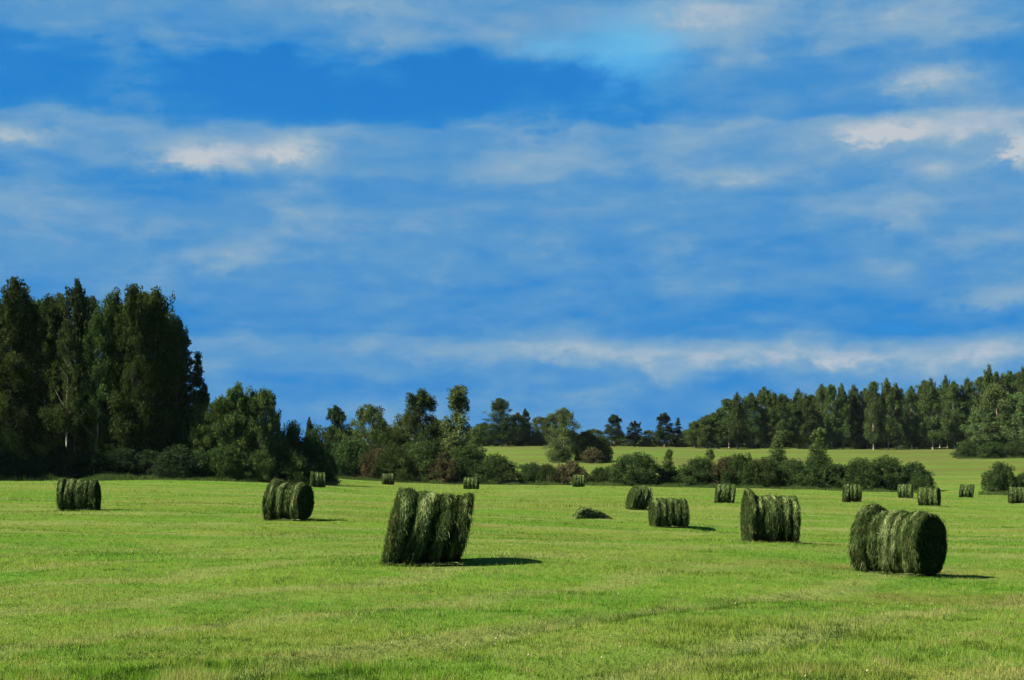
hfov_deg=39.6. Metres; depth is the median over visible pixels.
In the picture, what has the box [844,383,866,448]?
birch tree
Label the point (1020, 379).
birch tree
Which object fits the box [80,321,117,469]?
spruce tree
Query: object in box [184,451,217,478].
bush
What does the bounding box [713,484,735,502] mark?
hay bale
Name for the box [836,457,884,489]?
bush
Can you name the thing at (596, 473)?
bush
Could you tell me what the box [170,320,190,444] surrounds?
aspen tree
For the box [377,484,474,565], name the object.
hay bale
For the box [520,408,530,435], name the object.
pine tree
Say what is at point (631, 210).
sky
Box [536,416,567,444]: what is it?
leafy tree
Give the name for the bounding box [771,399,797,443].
birch tree
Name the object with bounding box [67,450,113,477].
bush
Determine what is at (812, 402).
aspen tree
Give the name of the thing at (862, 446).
leafy tree
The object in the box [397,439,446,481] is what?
bush
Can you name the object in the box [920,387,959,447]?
birch tree
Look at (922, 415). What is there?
leafy tree
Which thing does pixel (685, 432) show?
birch tree
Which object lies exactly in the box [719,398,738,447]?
birch tree
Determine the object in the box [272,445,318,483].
bush
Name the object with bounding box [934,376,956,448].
birch tree
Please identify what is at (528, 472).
bush
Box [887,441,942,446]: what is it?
bush
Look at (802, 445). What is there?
leafy tree
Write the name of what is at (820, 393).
birch tree
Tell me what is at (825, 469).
bush
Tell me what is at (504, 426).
aspen tree
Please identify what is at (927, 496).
hay bale
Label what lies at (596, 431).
leafy tree
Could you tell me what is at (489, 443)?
leafy tree
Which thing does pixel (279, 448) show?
leafy tree
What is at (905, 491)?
hay bale
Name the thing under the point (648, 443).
leafy tree
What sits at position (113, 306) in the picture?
aspen tree
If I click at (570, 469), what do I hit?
dry bush
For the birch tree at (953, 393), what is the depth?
351.63 m
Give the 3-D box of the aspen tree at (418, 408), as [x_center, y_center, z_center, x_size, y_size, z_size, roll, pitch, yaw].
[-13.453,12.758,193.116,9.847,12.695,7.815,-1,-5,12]
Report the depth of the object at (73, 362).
134.72 m
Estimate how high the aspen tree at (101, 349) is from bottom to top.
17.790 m
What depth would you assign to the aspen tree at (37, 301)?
133.90 m
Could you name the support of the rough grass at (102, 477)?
on the ground at (942, 464)
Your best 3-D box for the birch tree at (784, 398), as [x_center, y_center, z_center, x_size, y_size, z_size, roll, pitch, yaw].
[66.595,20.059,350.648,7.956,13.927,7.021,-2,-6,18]
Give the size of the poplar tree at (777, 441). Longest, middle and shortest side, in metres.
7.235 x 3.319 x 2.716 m
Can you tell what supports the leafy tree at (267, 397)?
on the ground at (942, 464)
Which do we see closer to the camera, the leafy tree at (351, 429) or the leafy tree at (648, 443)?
the leafy tree at (351, 429)
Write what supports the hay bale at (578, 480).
on the ground at (942, 464)
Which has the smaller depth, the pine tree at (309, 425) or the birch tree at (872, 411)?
the pine tree at (309, 425)
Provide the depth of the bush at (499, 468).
178.54 m
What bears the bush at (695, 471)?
on the ground at (942, 464)
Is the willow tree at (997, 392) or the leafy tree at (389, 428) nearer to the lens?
the leafy tree at (389, 428)
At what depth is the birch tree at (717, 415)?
345.65 m
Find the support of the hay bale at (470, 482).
on the ground at (942, 464)
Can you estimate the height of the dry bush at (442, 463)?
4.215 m
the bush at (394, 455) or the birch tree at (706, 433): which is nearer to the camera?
the bush at (394, 455)
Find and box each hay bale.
[55,477,101,510]
[260,477,316,520]
[310,471,325,486]
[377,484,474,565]
[382,473,394,484]
[463,477,478,488]
[572,474,584,486]
[625,485,652,509]
[647,497,689,527]
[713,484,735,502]
[739,487,802,543]
[842,483,862,501]
[847,502,950,576]
[897,484,913,497]
[916,487,940,505]
[958,484,974,497]
[1008,487,1023,502]
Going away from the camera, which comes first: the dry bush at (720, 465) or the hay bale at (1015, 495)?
the hay bale at (1015, 495)
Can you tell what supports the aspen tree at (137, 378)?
on the ground at (942, 464)
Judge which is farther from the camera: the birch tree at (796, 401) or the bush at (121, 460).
the birch tree at (796, 401)
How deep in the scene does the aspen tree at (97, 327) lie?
126.30 m
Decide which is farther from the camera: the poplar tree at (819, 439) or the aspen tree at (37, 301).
the poplar tree at (819, 439)
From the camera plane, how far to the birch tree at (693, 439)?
353.16 m
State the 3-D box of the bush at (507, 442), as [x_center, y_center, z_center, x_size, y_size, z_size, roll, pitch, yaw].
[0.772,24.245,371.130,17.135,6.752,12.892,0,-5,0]
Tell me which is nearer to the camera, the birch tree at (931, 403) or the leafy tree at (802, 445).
the birch tree at (931, 403)
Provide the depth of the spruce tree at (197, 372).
128.84 m
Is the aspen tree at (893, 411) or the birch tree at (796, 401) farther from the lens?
the aspen tree at (893, 411)
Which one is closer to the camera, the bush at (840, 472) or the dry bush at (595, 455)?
the bush at (840, 472)
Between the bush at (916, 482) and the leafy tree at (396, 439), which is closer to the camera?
the bush at (916, 482)
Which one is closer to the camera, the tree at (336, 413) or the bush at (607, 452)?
the tree at (336, 413)
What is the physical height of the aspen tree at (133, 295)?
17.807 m
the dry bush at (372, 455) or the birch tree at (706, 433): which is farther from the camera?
the birch tree at (706, 433)
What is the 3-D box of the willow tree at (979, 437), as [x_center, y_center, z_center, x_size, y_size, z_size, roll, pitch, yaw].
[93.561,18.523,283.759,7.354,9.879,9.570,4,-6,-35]
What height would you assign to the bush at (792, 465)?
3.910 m
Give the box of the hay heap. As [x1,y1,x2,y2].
[573,506,611,518]
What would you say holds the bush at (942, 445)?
on the ground at (942, 464)
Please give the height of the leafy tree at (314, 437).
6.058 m
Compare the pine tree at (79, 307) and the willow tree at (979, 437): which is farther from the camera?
the willow tree at (979, 437)
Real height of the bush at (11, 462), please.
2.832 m
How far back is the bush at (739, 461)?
173.33 m
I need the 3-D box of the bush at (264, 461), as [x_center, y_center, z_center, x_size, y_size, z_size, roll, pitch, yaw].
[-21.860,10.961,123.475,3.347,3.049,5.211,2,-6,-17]
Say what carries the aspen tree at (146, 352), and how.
on the ground at (942, 464)
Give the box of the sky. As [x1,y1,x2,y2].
[0,0,1023,443]
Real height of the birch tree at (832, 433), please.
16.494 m
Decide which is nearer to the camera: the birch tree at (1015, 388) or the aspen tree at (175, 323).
the aspen tree at (175, 323)
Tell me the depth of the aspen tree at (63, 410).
125.98 m
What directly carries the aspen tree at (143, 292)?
on the ground at (942, 464)
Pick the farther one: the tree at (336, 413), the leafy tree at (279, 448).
the tree at (336, 413)
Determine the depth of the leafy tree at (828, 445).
375.30 m
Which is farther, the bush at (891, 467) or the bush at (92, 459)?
the bush at (891, 467)
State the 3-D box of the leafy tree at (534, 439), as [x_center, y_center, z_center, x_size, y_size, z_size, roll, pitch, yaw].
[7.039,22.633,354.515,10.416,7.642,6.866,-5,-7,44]
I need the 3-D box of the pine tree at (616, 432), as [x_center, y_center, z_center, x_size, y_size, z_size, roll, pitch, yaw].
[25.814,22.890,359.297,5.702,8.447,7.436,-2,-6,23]
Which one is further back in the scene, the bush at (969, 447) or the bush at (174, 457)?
the bush at (969, 447)
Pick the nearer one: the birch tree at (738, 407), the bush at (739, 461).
the bush at (739, 461)
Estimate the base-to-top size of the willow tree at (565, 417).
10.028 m
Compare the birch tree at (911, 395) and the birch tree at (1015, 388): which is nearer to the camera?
the birch tree at (911, 395)
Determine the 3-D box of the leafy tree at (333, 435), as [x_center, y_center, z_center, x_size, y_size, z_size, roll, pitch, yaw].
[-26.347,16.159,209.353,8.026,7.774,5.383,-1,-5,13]
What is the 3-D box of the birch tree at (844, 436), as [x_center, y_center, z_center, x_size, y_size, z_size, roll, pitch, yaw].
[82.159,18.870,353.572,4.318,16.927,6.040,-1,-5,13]
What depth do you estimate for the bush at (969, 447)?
278.35 m
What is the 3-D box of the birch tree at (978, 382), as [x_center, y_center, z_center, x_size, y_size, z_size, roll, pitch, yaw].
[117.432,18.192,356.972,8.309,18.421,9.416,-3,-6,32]
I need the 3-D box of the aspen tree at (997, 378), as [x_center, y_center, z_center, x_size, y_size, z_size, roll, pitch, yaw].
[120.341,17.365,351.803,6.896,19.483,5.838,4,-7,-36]
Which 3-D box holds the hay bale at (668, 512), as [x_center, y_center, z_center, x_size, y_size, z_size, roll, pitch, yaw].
[6.347,6.999,57.586,1.620,1.340,1.509,1,-5,-6]
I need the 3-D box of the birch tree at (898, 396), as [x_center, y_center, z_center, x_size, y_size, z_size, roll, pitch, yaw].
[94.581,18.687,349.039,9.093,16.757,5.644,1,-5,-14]
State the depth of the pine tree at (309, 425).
167.69 m
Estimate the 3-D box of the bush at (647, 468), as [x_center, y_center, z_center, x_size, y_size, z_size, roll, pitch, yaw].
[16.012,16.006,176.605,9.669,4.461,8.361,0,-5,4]
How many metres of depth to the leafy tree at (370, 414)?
195.10 m
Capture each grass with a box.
[0,455,1023,494]
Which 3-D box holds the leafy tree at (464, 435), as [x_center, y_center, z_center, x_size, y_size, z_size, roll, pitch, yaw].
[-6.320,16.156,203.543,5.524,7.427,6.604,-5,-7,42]
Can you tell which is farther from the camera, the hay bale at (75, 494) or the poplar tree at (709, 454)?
the poplar tree at (709, 454)
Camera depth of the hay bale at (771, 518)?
38.14 m
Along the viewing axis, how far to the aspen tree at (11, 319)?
127.89 m
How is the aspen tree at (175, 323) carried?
on the ground at (942, 464)
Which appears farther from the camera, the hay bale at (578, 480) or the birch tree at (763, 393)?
the birch tree at (763, 393)
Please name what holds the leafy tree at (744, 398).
on the ground at (942, 464)
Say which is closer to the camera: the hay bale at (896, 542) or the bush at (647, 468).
the hay bale at (896, 542)
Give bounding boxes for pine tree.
[54,277,98,474]
[306,416,313,431]
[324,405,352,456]
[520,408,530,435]
[602,414,625,446]
[625,421,642,446]
[653,412,675,446]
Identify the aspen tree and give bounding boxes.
[0,276,38,457]
[0,285,47,459]
[7,292,71,459]
[10,299,54,457]
[38,319,91,446]
[43,291,75,448]
[69,295,103,463]
[72,301,120,446]
[73,297,104,454]
[85,286,136,458]
[102,283,164,459]
[110,312,146,447]
[117,285,182,474]
[122,291,158,445]
[130,296,159,450]
[150,308,186,466]
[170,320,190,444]
[195,383,214,449]
[387,387,443,468]
[477,398,525,445]
[722,399,745,447]
[741,392,763,448]
[796,394,828,443]
[875,387,905,447]
[994,371,1011,424]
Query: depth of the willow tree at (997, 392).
284.71 m
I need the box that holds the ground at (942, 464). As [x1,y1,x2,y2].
[0,443,1023,679]
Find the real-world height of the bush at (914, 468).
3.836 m
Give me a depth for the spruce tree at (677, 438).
360.86 m
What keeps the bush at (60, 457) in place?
on the ground at (942, 464)
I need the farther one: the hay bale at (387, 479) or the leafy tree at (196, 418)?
the hay bale at (387, 479)
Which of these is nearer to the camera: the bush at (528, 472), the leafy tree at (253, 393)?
the leafy tree at (253, 393)
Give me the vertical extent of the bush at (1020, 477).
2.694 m
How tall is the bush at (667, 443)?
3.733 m
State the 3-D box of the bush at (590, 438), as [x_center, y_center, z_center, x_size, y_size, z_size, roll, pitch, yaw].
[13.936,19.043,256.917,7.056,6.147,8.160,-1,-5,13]
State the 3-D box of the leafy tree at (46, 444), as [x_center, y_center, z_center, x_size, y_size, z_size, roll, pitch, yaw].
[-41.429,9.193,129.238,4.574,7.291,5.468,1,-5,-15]
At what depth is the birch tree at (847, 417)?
366.21 m
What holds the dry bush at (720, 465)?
on the ground at (942, 464)
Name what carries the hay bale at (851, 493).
on the ground at (942, 464)
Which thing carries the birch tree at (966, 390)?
on the ground at (942, 464)
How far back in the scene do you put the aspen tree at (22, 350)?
129.53 m
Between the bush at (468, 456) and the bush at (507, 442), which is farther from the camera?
the bush at (507, 442)
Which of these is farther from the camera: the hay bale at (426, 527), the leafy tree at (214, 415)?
the leafy tree at (214, 415)
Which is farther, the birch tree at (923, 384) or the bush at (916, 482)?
the birch tree at (923, 384)
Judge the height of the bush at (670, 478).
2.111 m
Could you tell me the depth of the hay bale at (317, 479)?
116.95 m
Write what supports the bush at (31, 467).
on the ground at (942, 464)
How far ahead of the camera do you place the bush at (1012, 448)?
276.11 m
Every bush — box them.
[0,449,28,479]
[21,456,53,478]
[37,444,91,478]
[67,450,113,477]
[94,447,150,476]
[130,449,167,478]
[151,444,209,478]
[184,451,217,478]
[198,443,256,481]
[240,449,278,482]
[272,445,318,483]
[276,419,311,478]
[308,448,341,484]
[331,438,371,477]
[349,447,397,478]
[372,443,422,481]
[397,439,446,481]
[426,452,461,482]
[448,443,487,483]
[473,451,520,483]
[487,426,530,444]
[514,461,547,483]
[532,463,561,482]
[546,460,588,484]
[573,429,607,460]
[579,447,605,462]
[585,466,623,483]
[590,435,613,460]
[602,451,676,485]
[606,435,660,445]
[649,433,690,446]
[657,470,691,485]
[672,456,719,485]
[707,455,737,484]
[715,452,762,486]
[736,456,792,487]
[769,458,814,487]
[794,449,847,489]
[827,463,850,487]
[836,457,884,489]
[839,442,890,446]
[860,454,914,490]
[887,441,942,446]
[897,461,937,487]
[908,476,928,491]
[929,440,948,446]
[948,438,986,457]
[975,441,1008,457]
[979,461,1018,491]
[1000,439,1023,457]
[1013,472,1023,486]
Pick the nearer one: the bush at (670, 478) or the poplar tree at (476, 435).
the bush at (670, 478)
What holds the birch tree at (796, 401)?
on the ground at (942, 464)
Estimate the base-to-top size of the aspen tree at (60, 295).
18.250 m
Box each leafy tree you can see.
[32,402,81,475]
[177,396,217,473]
[193,394,244,466]
[206,381,270,473]
[237,389,266,457]
[243,386,282,466]
[264,413,292,472]
[299,421,334,479]
[319,424,336,449]
[334,403,392,477]
[338,427,359,470]
[369,423,406,451]
[388,426,410,449]
[391,412,424,443]
[425,415,445,445]
[458,432,489,460]
[471,422,499,445]
[505,412,528,445]
[522,416,551,445]
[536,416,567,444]
[582,429,606,443]
[635,429,660,446]
[693,420,717,447]
[731,395,766,446]
[743,418,771,447]
[792,423,818,448]
[817,387,841,447]
[850,430,880,448]
[897,419,925,448]
[902,398,934,446]
[945,420,977,448]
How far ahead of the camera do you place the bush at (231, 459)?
121.73 m
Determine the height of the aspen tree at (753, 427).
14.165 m
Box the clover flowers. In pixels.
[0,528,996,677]
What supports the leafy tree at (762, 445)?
on the ground at (942, 464)
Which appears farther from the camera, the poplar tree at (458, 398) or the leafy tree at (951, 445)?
the leafy tree at (951, 445)
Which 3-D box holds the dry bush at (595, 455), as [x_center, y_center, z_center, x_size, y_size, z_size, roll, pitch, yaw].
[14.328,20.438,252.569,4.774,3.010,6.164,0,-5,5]
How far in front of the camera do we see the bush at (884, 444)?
375.29 m
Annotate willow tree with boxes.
[540,407,585,461]
[957,408,1000,454]
[970,382,1019,446]
[997,392,1023,454]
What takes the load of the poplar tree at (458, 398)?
on the ground at (942, 464)
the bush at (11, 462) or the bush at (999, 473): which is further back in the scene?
the bush at (999, 473)
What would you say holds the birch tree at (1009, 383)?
on the ground at (942, 464)
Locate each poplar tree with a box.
[437,384,470,468]
[467,426,485,474]
[659,449,675,483]
[700,448,715,483]
[767,430,787,467]
[805,427,827,486]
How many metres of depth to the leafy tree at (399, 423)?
204.90 m
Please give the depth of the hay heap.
61.34 m
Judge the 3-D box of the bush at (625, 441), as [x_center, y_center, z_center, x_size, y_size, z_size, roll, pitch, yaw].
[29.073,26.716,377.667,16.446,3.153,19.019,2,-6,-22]
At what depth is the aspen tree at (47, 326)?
128.65 m
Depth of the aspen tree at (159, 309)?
127.76 m
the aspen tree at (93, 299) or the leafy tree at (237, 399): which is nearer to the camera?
the leafy tree at (237, 399)
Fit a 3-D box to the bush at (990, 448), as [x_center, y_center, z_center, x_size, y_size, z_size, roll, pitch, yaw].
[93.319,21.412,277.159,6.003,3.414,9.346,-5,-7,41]
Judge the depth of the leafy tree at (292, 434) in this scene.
132.27 m
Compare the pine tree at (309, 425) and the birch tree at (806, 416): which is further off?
the birch tree at (806, 416)
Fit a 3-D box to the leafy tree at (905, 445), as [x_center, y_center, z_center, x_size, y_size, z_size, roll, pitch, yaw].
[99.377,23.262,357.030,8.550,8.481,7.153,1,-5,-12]
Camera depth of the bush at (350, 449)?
184.14 m
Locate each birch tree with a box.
[680,420,715,445]
[683,420,702,447]
[691,415,728,448]
[710,408,728,448]
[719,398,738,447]
[726,391,747,448]
[749,386,778,448]
[760,391,791,445]
[770,393,796,448]
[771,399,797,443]
[790,389,804,448]
[794,392,816,448]
[811,383,830,447]
[817,384,844,448]
[834,383,851,448]
[838,402,872,443]
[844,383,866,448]
[849,387,881,448]
[862,381,884,449]
[878,377,902,449]
[880,382,912,449]
[900,385,920,448]
[901,380,939,448]
[916,377,945,448]
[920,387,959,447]
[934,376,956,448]
[940,380,966,448]
[958,377,980,439]
[970,376,983,440]
[980,363,1001,437]
[1000,370,1021,442]
[1008,372,1020,395]
[1015,365,1023,435]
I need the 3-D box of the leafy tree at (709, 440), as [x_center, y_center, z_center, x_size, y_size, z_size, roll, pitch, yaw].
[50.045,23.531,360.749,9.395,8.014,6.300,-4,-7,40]
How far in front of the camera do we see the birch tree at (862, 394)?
356.27 m
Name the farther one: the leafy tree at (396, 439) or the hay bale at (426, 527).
the leafy tree at (396, 439)
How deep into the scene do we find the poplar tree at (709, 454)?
177.06 m
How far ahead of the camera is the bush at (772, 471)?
171.14 m
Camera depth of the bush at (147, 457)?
123.17 m
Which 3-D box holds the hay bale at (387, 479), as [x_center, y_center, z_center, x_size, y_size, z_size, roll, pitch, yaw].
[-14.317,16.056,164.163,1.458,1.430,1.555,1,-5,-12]
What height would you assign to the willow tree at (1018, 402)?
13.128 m
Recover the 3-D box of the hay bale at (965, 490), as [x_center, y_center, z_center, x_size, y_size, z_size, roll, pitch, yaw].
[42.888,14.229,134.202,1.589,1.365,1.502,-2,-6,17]
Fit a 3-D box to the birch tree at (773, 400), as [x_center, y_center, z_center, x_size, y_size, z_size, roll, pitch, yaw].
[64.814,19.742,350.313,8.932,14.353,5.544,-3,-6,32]
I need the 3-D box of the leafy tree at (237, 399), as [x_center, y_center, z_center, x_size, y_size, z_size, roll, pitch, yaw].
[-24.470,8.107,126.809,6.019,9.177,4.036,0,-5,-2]
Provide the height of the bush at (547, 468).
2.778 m
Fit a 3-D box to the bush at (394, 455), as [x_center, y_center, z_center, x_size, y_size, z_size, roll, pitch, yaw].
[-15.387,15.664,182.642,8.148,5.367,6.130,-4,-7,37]
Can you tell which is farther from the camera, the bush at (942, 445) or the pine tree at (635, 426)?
the bush at (942, 445)
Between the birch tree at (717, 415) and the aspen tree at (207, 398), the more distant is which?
the birch tree at (717, 415)
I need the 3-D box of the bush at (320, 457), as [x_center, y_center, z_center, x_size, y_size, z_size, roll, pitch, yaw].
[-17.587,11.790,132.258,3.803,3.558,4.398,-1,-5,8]
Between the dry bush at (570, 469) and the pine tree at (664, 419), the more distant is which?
the pine tree at (664, 419)
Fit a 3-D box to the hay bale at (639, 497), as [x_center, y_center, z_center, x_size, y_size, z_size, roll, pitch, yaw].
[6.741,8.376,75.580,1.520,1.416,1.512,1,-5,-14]
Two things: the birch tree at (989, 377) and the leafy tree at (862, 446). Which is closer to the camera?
the birch tree at (989, 377)
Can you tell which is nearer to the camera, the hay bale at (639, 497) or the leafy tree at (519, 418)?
the hay bale at (639, 497)
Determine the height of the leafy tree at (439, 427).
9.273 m
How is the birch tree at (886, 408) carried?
on the ground at (942, 464)
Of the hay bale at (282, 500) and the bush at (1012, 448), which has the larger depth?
the bush at (1012, 448)
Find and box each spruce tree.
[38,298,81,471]
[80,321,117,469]
[169,330,203,464]
[172,351,209,458]
[666,417,686,446]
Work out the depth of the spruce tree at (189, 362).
130.99 m
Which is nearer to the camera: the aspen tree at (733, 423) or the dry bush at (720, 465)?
the dry bush at (720, 465)

